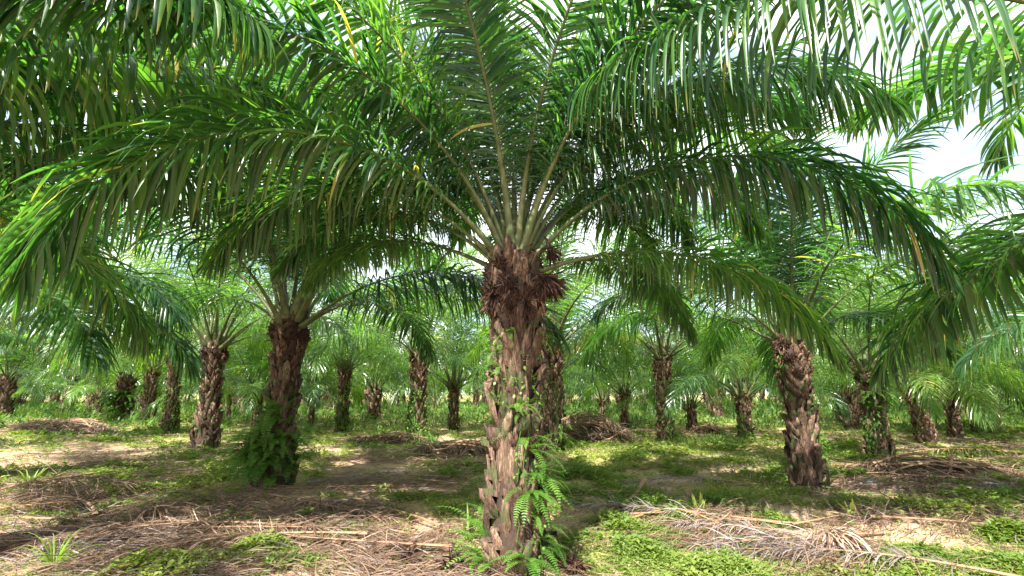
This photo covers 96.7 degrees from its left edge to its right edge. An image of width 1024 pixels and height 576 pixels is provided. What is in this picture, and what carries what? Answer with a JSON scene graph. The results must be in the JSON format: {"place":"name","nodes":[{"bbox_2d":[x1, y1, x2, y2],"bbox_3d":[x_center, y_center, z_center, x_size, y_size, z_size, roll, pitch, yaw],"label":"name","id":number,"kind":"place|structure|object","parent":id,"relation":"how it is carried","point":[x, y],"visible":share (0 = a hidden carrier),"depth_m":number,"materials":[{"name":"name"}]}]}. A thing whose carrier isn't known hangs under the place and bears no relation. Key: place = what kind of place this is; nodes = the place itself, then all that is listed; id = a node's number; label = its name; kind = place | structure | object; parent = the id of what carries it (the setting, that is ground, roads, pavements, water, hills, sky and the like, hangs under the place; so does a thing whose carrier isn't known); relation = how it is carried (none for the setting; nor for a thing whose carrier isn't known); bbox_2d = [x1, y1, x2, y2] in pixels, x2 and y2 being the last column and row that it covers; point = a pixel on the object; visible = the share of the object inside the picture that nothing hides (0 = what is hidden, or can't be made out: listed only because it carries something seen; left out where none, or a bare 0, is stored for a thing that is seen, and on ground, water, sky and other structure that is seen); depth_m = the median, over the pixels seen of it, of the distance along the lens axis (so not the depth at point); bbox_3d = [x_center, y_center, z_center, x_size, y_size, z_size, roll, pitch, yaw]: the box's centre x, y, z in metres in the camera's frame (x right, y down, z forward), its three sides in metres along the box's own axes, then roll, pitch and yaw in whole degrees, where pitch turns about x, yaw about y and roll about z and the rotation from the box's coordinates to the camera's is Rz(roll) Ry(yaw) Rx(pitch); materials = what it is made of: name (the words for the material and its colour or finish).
{"place":"outdoors","nodes":[
{"label":"outdoors","id":0,"kind":"place"},
{"bbox_2d":[0,394,1023,575],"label":"ground","id":1,"kind":"structure","parent":0,"point":[301,478],"depth_m":9.33,"materials":[{"name":"soil"}]},
{"bbox_2d":[0,275,66,366],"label":"oil palm","id":2,"kind":"object","parent":1,"relation":"on","point":[31,344],"visible":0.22,"depth_m":23.58,"materials":[{"name":"green plant"}]},
{"bbox_2d":[16,361,62,406],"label":"oil palm","id":3,"kind":"object","parent":1,"relation":"on","point":[24,382],"visible":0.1,"depth_m":41.48,"materials":[{"name":"green plant"}]},
{"bbox_2d":[0,313,104,418],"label":"oil palm","id":4,"kind":"object","parent":1,"relation":"on","point":[9,377],"visible":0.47,"depth_m":28.69,"materials":[{"name":"green plant"}]},
{"bbox_2d":[0,527,106,571],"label":"grass tuft","id":5,"kind":"object","parent":1,"relation":"on","point":[62,552],"visible":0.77,"depth_m":4.58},
{"bbox_2d":[0,475,110,516],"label":"dead frond","id":6,"kind":"object","parent":1,"relation":"on","point":[17,494],"visible":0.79,"depth_m":6.97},
{"bbox_2d":[0,524,127,557],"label":"dead frond","id":7,"kind":"object","parent":1,"relation":"on","point":[28,536],"visible":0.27,"depth_m":5.18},
{"bbox_2d":[1,417,129,433],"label":"frond heap","id":8,"kind":"object","parent":1,"relation":"on","point":[77,424],"visible":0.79,"depth_m":19.25,"materials":[{"name":"plant"}]},
{"bbox_2d":[0,329,133,409],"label":"oil palm","id":9,"kind":"object","parent":1,"relation":"on","point":[66,389],"visible":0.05,"depth_m":36.06,"materials":[{"name":"green plant"}]},
{"bbox_2d":[0,492,154,516],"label":"dead frond","id":10,"kind":"object","parent":1,"relation":"on","point":[49,503],"visible":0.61,"depth_m":6.53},
{"bbox_2d":[11,357,163,417],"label":"oil palm","id":11,"kind":"object","parent":1,"relation":"on","point":[72,396],"visible":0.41,"depth_m":29.26,"materials":[{"name":"green plant"}]},
{"bbox_2d":[0,461,174,498],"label":"dead frond","id":12,"kind":"object","parent":1,"relation":"on","point":[116,481],"visible":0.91,"depth_m":7.27,"materials":[{"name":"plant"}]},
{"bbox_2d":[0,134,220,388],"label":"oil palm","id":13,"kind":"object","parent":1,"relation":"on","point":[93,348],"visible":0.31,"depth_m":8.42,"materials":[{"name":"green plant"}]},
{"bbox_2d":[0,525,227,556],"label":"dead frond","id":14,"kind":"object","parent":1,"relation":"on","point":[74,537],"visible":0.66,"depth_m":5.06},
{"bbox_2d":[42,338,199,419],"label":"oil palm","id":15,"kind":"object","parent":1,"relation":"on","point":[124,381],"visible":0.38,"depth_m":26.33,"materials":[{"name":"green plant"}]},
{"bbox_2d":[94,389,143,416],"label":"sword fern","id":16,"kind":"object","parent":15,"relation":"attached to","point":[130,395],"visible":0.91,"depth_m":25.96,"materials":[{"name":"green plant"}]},
{"bbox_2d":[63,352,189,406],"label":"oil palm","id":17,"kind":"object","parent":1,"relation":"on","point":[140,398],"visible":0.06,"depth_m":35.09,"materials":[{"name":"green plant"}]},
{"bbox_2d":[17,498,240,533],"bbox_3d":[-4.993,2.921,5.827,3.168,0.296,1.019,1,-13,-5],"label":"dead frond","id":18,"kind":"object","parent":1,"relation":"on","point":[68,518],"visible":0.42,"depth_m":5.89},
{"bbox_2d":[0,503,262,539],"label":"dead frond","id":19,"kind":"object","parent":1,"relation":"on","point":[64,527],"visible":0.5,"depth_m":5.56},
{"bbox_2d":[20,276,257,421],"bbox_3d":[-20.480,3.206,25.739,11.636,8.908,12.060,0,-13,0],"label":"oil palm","id":20,"kind":"object","parent":1,"relation":"on","point":[149,392],"visible":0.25,"depth_m":25.12,"materials":[{"name":"green plant"}]},
{"bbox_2d":[0,502,297,556],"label":"dead frond","id":21,"kind":"object","parent":1,"relation":"on","point":[109,529],"visible":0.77,"depth_m":5.26,"materials":[{"name":"plant"}]},
{"bbox_2d":[119,490,204,530],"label":"dead frond","id":22,"kind":"object","parent":1,"relation":"on","point":[175,510],"visible":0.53,"depth_m":5.95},
{"bbox_2d":[0,0,334,366],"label":"oil palm","id":23,"kind":"object","parent":1,"relation":"on","point":[89,75],"visible":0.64,"depth_m":5.08,"materials":[{"name":"green plant"}]},
{"bbox_2d":[34,242,316,433],"bbox_3d":[-14.187,2.210,20.636,11.798,8.856,12.398,0,-13,0],"label":"oil palm","id":24,"kind":"object","parent":1,"relation":"on","point":[170,382],"visible":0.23,"depth_m":19.62,"materials":[{"name":"green plant"}]},
{"bbox_2d":[16,518,367,575],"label":"dead frond","id":25,"kind":"object","parent":1,"relation":"on","point":[223,537],"visible":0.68,"depth_m":4.83,"materials":[{"name":"plant"}]},
{"bbox_2d":[104,489,283,513],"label":"dead frond","id":26,"kind":"object","parent":1,"relation":"on","point":[187,499],"visible":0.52,"depth_m":6.89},
{"bbox_2d":[72,512,343,560],"bbox_3d":[-3.287,2.761,5.186,2.790,0.260,0.898,2,-13,-9],"label":"dead frond","id":27,"kind":"object","parent":1,"relation":"on","point":[220,533],"visible":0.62,"depth_m":5.02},
{"bbox_2d":[133,321,308,418],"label":"oil palm","id":28,"kind":"object","parent":1,"relation":"on","point":[228,409],"visible":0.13,"depth_m":27.28,"materials":[{"name":"green plant"}]},
{"bbox_2d":[42,185,420,448],"bbox_3d":[-9.726,0.770,15.013,10.989,9.131,10.856,-5,-14,22],"label":"oil palm","id":29,"kind":"object","parent":1,"relation":"on","point":[205,429],"visible":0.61,"depth_m":14.85,"materials":[{"name":"green plant"}]},
{"bbox_2d":[139,318,354,425],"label":"oil palm","id":30,"kind":"object","parent":1,"relation":"on","point":[254,396],"visible":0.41,"depth_m":21.75,"materials":[{"name":"green plant"}]},
{"bbox_2d":[207,395,331,491],"bbox_3d":[-4.631,3.016,8.579,2.100,1.928,1.657,-8,-15,31],"label":"sword fern","id":31,"kind":"object","parent":1,"relation":"on","point":[251,456],"visible":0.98,"depth_m":8.29,"materials":[{"name":"green plant"}]},
{"bbox_2d":[0,2,570,487],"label":"oil palm","id":32,"kind":"object","parent":1,"relation":"on","point":[288,330],"visible":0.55,"depth_m":8.98,"materials":[{"name":"green plant"}]},
{"bbox_2d":[175,515,402,538],"bbox_3d":[-2.680,2.787,5.406,2.910,0.281,0.725,0,-13,1],"label":"dead frond","id":33,"kind":"object","parent":1,"relation":"on","point":[342,527],"visible":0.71,"depth_m":5.43,"materials":[{"name":"plant"}]},
{"bbox_2d":[212,479,391,494],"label":"dead frond","id":34,"kind":"object","parent":1,"relation":"on","point":[337,486],"visible":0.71,"depth_m":7.86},
{"bbox_2d":[197,317,408,425],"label":"oil palm","id":35,"kind":"object","parent":1,"relation":"on","point":[314,396],"visible":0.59,"depth_m":22.93,"materials":[{"name":"green plant"}]},
{"bbox_2d":[227,499,430,525],"bbox_3d":[-2.332,2.930,5.887,2.610,0.244,0.840,4,-13,-17],"label":"dead frond","id":36,"kind":"object","parent":1,"relation":"on","point":[333,515],"visible":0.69,"depth_m":5.92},
{"bbox_2d":[227,277,440,431],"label":"oil palm","id":37,"kind":"object","parent":1,"relation":"on","point":[344,371],"visible":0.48,"depth_m":20.46,"materials":[{"name":"green plant"}]},
{"bbox_2d":[334,381,353,428],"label":"creeper","id":38,"kind":"object","parent":37,"relation":"attached to","point":[345,417],"visible":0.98,"depth_m":20.46,"materials":[{"name":"green plant"}]},
{"bbox_2d":[269,493,407,524],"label":"dead frond","id":39,"kind":"object","parent":1,"relation":"on","point":[312,501],"visible":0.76,"depth_m":6.42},
{"bbox_2d":[221,517,483,556],"bbox_3d":[-1.929,2.734,5.040,3.524,0.277,0.872,-2,-13,10],"label":"dead frond","id":40,"kind":"object","parent":1,"relation":"on","point":[422,544],"visible":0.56,"depth_m":4.92,"materials":[{"name":"plant"}]},
{"bbox_2d":[302,489,441,525],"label":"dead frond","id":41,"kind":"object","parent":1,"relation":"on","point":[399,510],"visible":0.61,"depth_m":6.39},
{"bbox_2d":[301,468,450,485],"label":"dead frond","id":42,"kind":"object","parent":1,"relation":"on","point":[357,476],"visible":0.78,"depth_m":8.99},
{"bbox_2d":[304,470,458,489],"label":"dead frond","id":43,"kind":"object","parent":1,"relation":"on","point":[380,478],"visible":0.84,"depth_m":8.59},
{"bbox_2d":[299,315,467,419],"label":"oil palm","id":44,"kind":"object","parent":1,"relation":"on","point":[373,394],"visible":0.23,"depth_m":27.47,"materials":[{"name":"green plant"}]},
{"bbox_2d":[318,448,448,461],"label":"dead frond","id":45,"kind":"object","parent":1,"relation":"on","point":[373,453],"visible":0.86,"depth_m":11.78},
{"bbox_2d":[341,426,428,443],"bbox_3d":[-4.428,5.128,15.979,3.494,0.563,1.987,0,-13,0],"label":"frond heap","id":46,"kind":"object","parent":1,"relation":"on","point":[383,438],"visible":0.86,"depth_m":15.70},
{"bbox_2d":[395,541,425,567],"bbox_3d":[-1.039,2.789,4.653,0.310,0.337,0.332,-11,-17,40],"label":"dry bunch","id":47,"kind":"object","parent":1,"relation":"on","point":[409,554],"visible":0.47,"depth_m":4.64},
{"bbox_2d":[334,297,490,430],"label":"oil palm","id":48,"kind":"object","parent":1,"relation":"on","point":[453,382],"visible":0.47,"depth_m":21.12,"materials":[{"name":"green plant"}]},
{"bbox_2d":[300,244,558,436],"bbox_3d":[-3.582,2.086,18.767,10.243,8.332,10.080,6,-14,-23],"label":"oil palm","id":49,"kind":"object","parent":1,"relation":"on","point":[418,370],"visible":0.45,"depth_m":18.09,"materials":[{"name":"green plant"}]},
{"bbox_2d":[403,388,430,437],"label":"creeper","id":50,"kind":"object","parent":49,"relation":"attached to","point":[412,428],"visible":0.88,"depth_m":17.91,"materials":[{"name":"green plant"}]},
{"bbox_2d":[379,508,482,553],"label":"dead frond","id":51,"kind":"object","parent":1,"relation":"on","point":[453,526],"visible":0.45,"depth_m":5.60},
{"bbox_2d":[404,437,485,457],"bbox_3d":[-1.548,4.390,12.654,2.977,0.444,1.787,0,-13,0],"label":"frond heap","id":52,"kind":"object","parent":1,"relation":"on","point":[449,447],"visible":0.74,"depth_m":12.36,"materials":[{"name":"plant"}]},
{"bbox_2d":[431,543,465,574],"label":"dry bunch","id":53,"kind":"object","parent":1,"relation":"on","point":[451,556],"visible":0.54,"depth_m":4.55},
{"bbox_2d":[431,348,489,407],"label":"oil palm","id":54,"kind":"object","parent":1,"relation":"on","point":[476,393],"visible":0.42,"depth_m":40.60,"materials":[{"name":"green plant"}]},
{"bbox_2d":[436,504,489,574],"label":"sword fern","id":55,"kind":"object","parent":1,"relation":"on","point":[476,524],"visible":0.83,"depth_m":4.59,"materials":[{"name":"green plant"}]},
{"bbox_2d":[0,0,977,575],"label":"oil palm","id":56,"kind":"object","parent":1,"relation":"on","point":[530,152],"visible":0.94,"depth_m":5.23,"materials":[{"name":"green plant"}]},
{"bbox_2d":[484,334,543,409],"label":"creeper","id":57,"kind":"object","parent":56,"relation":"attached to","point":[522,387],"visible":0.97,"depth_m":4.73,"materials":[{"name":"green plant"}]},
{"bbox_2d":[478,327,555,378],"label":"sword fern","id":58,"kind":"object","parent":56,"relation":"attached to","point":[500,346],"visible":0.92,"depth_m":4.78,"materials":[{"name":"green plant"}]},
{"bbox_2d":[513,415,563,575],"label":"creeper","id":59,"kind":"object","parent":56,"relation":"attached to","point":[527,518],"visible":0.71,"depth_m":4.42,"materials":[{"name":"green plant"}]},
{"bbox_2d":[0,416,1023,575],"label":"leaf litter","id":60,"kind":"object","parent":1,"relation":"on","point":[373,567],"visible":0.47,"depth_m":5.85,"materials":[{"name":"plant"}]},
{"bbox_2d":[0,408,1023,575],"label":"weeds","id":61,"kind":"object","parent":1,"relation":"on","point":[702,564],"visible":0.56,"depth_m":7.08,"materials":[{"name":"green plant"}]},
{"bbox_2d":[0,397,1023,448],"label":"undergrowth","id":62,"kind":"object","parent":1,"relation":"on","point":[47,409],"visible":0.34,"depth_m":27.15,"materials":[{"name":"green plant"}]},
{"bbox_2d":[1,412,1022,575],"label":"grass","id":63,"kind":"structure","parent":1,"relation":"on","point":[586,509],"depth_m":6.60,"materials":[{"name":"plant"}]},
{"bbox_2d":[440,330,587,396],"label":"oil palm","id":64,"kind":"object","parent":1,"relation":"on","point":[470,384],"visible":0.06,"depth_m":29.80,"materials":[{"name":"green plant"}]},
{"bbox_2d":[488,433,575,575],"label":"sword fern","id":65,"kind":"object","parent":1,"relation":"on","point":[534,494],"visible":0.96,"depth_m":4.32,"materials":[{"name":"green plant"}]},
{"bbox_2d":[457,285,651,421],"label":"oil palm","id":66,"kind":"object","parent":1,"relation":"on","point":[569,361],"visible":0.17,"depth_m":20.43,"materials":[{"name":"green plant"}]},
{"bbox_2d":[383,190,734,452],"bbox_3d":[1.274,1.080,14.432,10.975,8.309,10.385,11,-17,-40],"label":"oil palm","id":67,"kind":"object","parent":1,"relation":"on","point":[564,310],"visible":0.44,"depth_m":13.87,"materials":[{"name":"green plant"}]},
{"bbox_2d":[539,363,567,450],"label":"creeper","id":68,"kind":"object","parent":67,"relation":"attached to","point":[554,409],"visible":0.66,"depth_m":13.59,"materials":[{"name":"green plant"}]},
{"bbox_2d":[554,543,593,575],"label":"dry bunch","id":69,"kind":"object","parent":1,"relation":"on","point":[573,556],"visible":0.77,"depth_m":4.42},
{"bbox_2d":[561,411,643,442],"bbox_3d":[2.835,5.025,16.751,4.082,1.135,2.496,0,-13,0],"label":"frond heap","id":70,"kind":"object","parent":1,"relation":"on","point":[592,427],"visible":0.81,"depth_m":16.15,"materials":[{"name":"plant"}]},
{"bbox_2d":[540,334,671,416],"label":"oil palm","id":71,"kind":"object","parent":1,"relation":"on","point":[602,399],"visible":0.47,"depth_m":28.21,"materials":[{"name":"green plant"}]},
{"bbox_2d":[567,348,672,413],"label":"oil palm","id":72,"kind":"object","parent":1,"relation":"on","point":[615,397],"visible":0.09,"depth_m":34.73,"materials":[{"name":"green plant"}]},
{"bbox_2d":[562,304,718,427],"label":"oil palm","id":73,"kind":"object","parent":1,"relation":"on","point":[623,415],"visible":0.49,"depth_m":23.04,"materials":[{"name":"green plant"}]},
{"bbox_2d":[560,491,780,523],"bbox_3d":[2.036,3.111,6.523,3.177,0.308,1.007,-6,-14,24],"label":"dead frond","id":74,"kind":"object","parent":1,"relation":"on","point":[588,503],"visible":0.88,"depth_m":6.58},
{"bbox_2d":[605,333,774,429],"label":"oil palm","id":75,"kind":"object","parent":1,"relation":"on","point":[691,415],"visible":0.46,"depth_m":21.26,"materials":[{"name":"green plant"}]},
{"bbox_2d":[619,471,760,486],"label":"dead frond","id":76,"kind":"object","parent":1,"relation":"on","point":[666,478],"visible":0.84,"depth_m":8.73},
{"bbox_2d":[561,236,834,440],"bbox_3d":[6.535,1.883,18.050,10.688,8.421,10.269,0,-13,0],"label":"oil palm","id":77,"kind":"object","parent":1,"relation":"on","point":[662,355],"visible":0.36,"depth_m":17.39,"materials":[{"name":"green plant"}]},
{"bbox_2d":[630,500,770,517],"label":"dead frond","id":78,"kind":"object","parent":1,"relation":"on","point":[717,509],"visible":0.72,"depth_m":6.42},
{"bbox_2d":[642,331,764,419],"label":"oil palm","id":79,"kind":"object","parent":1,"relation":"on","point":[717,409],"visible":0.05,"depth_m":28.41,"materials":[{"name":"green plant"}]},
{"bbox_2d":[619,506,790,531],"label":"dead frond","id":80,"kind":"object","parent":1,"relation":"on","point":[752,520],"visible":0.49,"depth_m":5.99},
{"bbox_2d":[686,424,732,433],"bbox_3d":[8.556,6.136,19.902,2.485,0.396,1.802,0,-13,0],"label":"frond heap","id":81,"kind":"object","parent":1,"relation":"on","point":[699,429],"visible":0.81,"depth_m":19.70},
{"bbox_2d":[637,511,825,538],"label":"dead frond","id":82,"kind":"object","parent":1,"relation":"on","point":[722,524],"visible":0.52,"depth_m":5.78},
{"bbox_2d":[609,299,908,439],"bbox_3d":[9.118,2.994,18.052,9.494,6.176,9.398,7,-15,-29],"label":"oil palm","id":83,"kind":"object","parent":1,"relation":"on","point":[744,396],"visible":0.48,"depth_m":17.07,"materials":[{"name":"green plant"}]},
{"bbox_2d":[660,514,889,555],"bbox_3d":[3.102,2.825,5.214,3.178,0.308,1.007,2,-13,-10],"label":"dead frond","id":84,"kind":"object","parent":1,"relation":"on","point":[769,537],"visible":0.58,"depth_m":5.24,"materials":[{"name":"plant"}]},
{"bbox_2d":[567,0,1023,394],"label":"oil palm","id":85,"kind":"object","parent":1,"relation":"on","point":[1000,51],"visible":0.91,"depth_m":4.71,"materials":[{"name":"green plant"}]},
{"bbox_2d":[572,65,1023,491],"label":"oil palm","id":86,"kind":"object","parent":1,"relation":"on","point":[806,462],"visible":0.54,"depth_m":8.65,"materials":[{"name":"green plant"}]},
{"bbox_2d":[790,503,880,524],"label":"dead frond","id":87,"kind":"object","parent":1,"relation":"on","point":[801,522],"visible":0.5,"depth_m":6.12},
{"bbox_2d":[753,348,929,421],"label":"oil palm","id":88,"kind":"object","parent":1,"relation":"on","point":[772,393],"visible":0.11,"depth_m":26.89,"materials":[{"name":"green plant"}]},
{"bbox_2d":[801,521,883,560],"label":"dead frond","id":89,"kind":"object","parent":1,"relation":"on","point":[831,536],"visible":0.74,"depth_m":4.94,"materials":[{"name":"plant"}]},
{"bbox_2d":[681,193,1023,456],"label":"oil palm","id":90,"kind":"object","parent":1,"relation":"on","point":[887,446],"visible":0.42,"depth_m":12.19,"materials":[{"name":"green plant"}]},
{"bbox_2d":[852,361,899,454],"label":"creeper","id":91,"kind":"object","parent":90,"relation":"attached to","point":[874,426],"visible":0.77,"depth_m":12.02,"materials":[{"name":"green plant"}]},
{"bbox_2d":[859,379,906,415],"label":"sword fern","id":92,"kind":"object","parent":90,"relation":"attached to","point":[868,394],"visible":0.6,"depth_m":12.01,"materials":[{"name":"green plant"}]},
{"bbox_2d":[697,528,1021,575],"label":"dead frond","id":93,"kind":"object","parent":1,"relation":"on","point":[822,549],"visible":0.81,"depth_m":4.68,"materials":[{"name":"plant"}]},
{"bbox_2d":[738,252,1015,428],"bbox_3d":[16.512,2.531,22.193,10.664,8.943,10.454,-7,-14,27],"label":"oil palm","id":94,"kind":"object","parent":1,"relation":"on","point":[852,402],"visible":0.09,"depth_m":21.57,"materials":[{"name":"green plant"}]},
{"bbox_2d":[775,276,1023,443],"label":"oil palm","id":95,"kind":"object","parent":1,"relation":"on","point":[917,402],"visible":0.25,"depth_m":15.56,"materials":[{"name":"green plant"}]},
{"bbox_2d":[830,461,984,484],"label":"dead frond","id":96,"kind":"object","parent":1,"relation":"on","point":[901,477],"visible":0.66,"depth_m":8.79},
{"bbox_2d":[813,294,1023,437],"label":"oil palm","id":97,"kind":"object","parent":1,"relation":"on","point":[952,412],"visible":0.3,"depth_m":16.77,"materials":[{"name":"green plant"}]},
{"bbox_2d":[832,472,1019,491],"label":"dead frond","id":98,"kind":"object","parent":1,"relation":"on","point":[925,485],"visible":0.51,"depth_m":8.23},
{"bbox_2d":[831,443,1022,480],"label":"frond heap","id":99,"kind":"object","parent":1,"relation":"on","point":[913,465],"visible":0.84,"depth_m":9.36,"materials":[{"name":"plant"}]},
{"bbox_2d":[869,514,1001,531],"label":"dead frond","id":100,"kind":"object","parent":1,"relation":"on","point":[940,519],"visible":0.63,"depth_m":5.78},
{"bbox_2d":[852,309,1023,432],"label":"oil palm","id":101,"kind":"object","parent":1,"relation":"on","point":[1015,365],"visible":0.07,"depth_m":19.01,"materials":[{"name":"green plant"}]},
{"bbox_2d":[889,348,1023,432],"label":"oil palm","id":102,"kind":"object","parent":1,"relation":"on","point":[937,417],"visible":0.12,"depth_m":20.41,"materials":[{"name":"green plant"}]},
{"bbox_2d":[895,213,1023,381],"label":"oil palm","id":103,"kind":"object","parent":1,"relation":"on","point":[966,358],"visible":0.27,"depth_m":9.32,"materials":[{"name":"green plant"}]},
{"bbox_2d":[897,440,1023,455],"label":"dead frond","id":104,"kind":"object","parent":1,"relation":"on","point":[962,448],"visible":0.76,"depth_m":12.14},
{"bbox_2d":[906,225,1023,384],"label":"oil palm","id":105,"kind":"object","parent":1,"relation":"on","point":[1017,290],"visible":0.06,"depth_m":15.58,"materials":[{"name":"green plant"}]},
{"bbox_2d":[932,485,1013,538],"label":"weed","id":106,"kind":"object","parent":1,"relation":"on","point":[957,514],"visible":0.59,"depth_m":6.00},
{"bbox_2d":[1,0,1023,393],"label":"sky","id":107,"kind":"structure","parent":0,"point":[950,158],"materials":[{"name":"white"}]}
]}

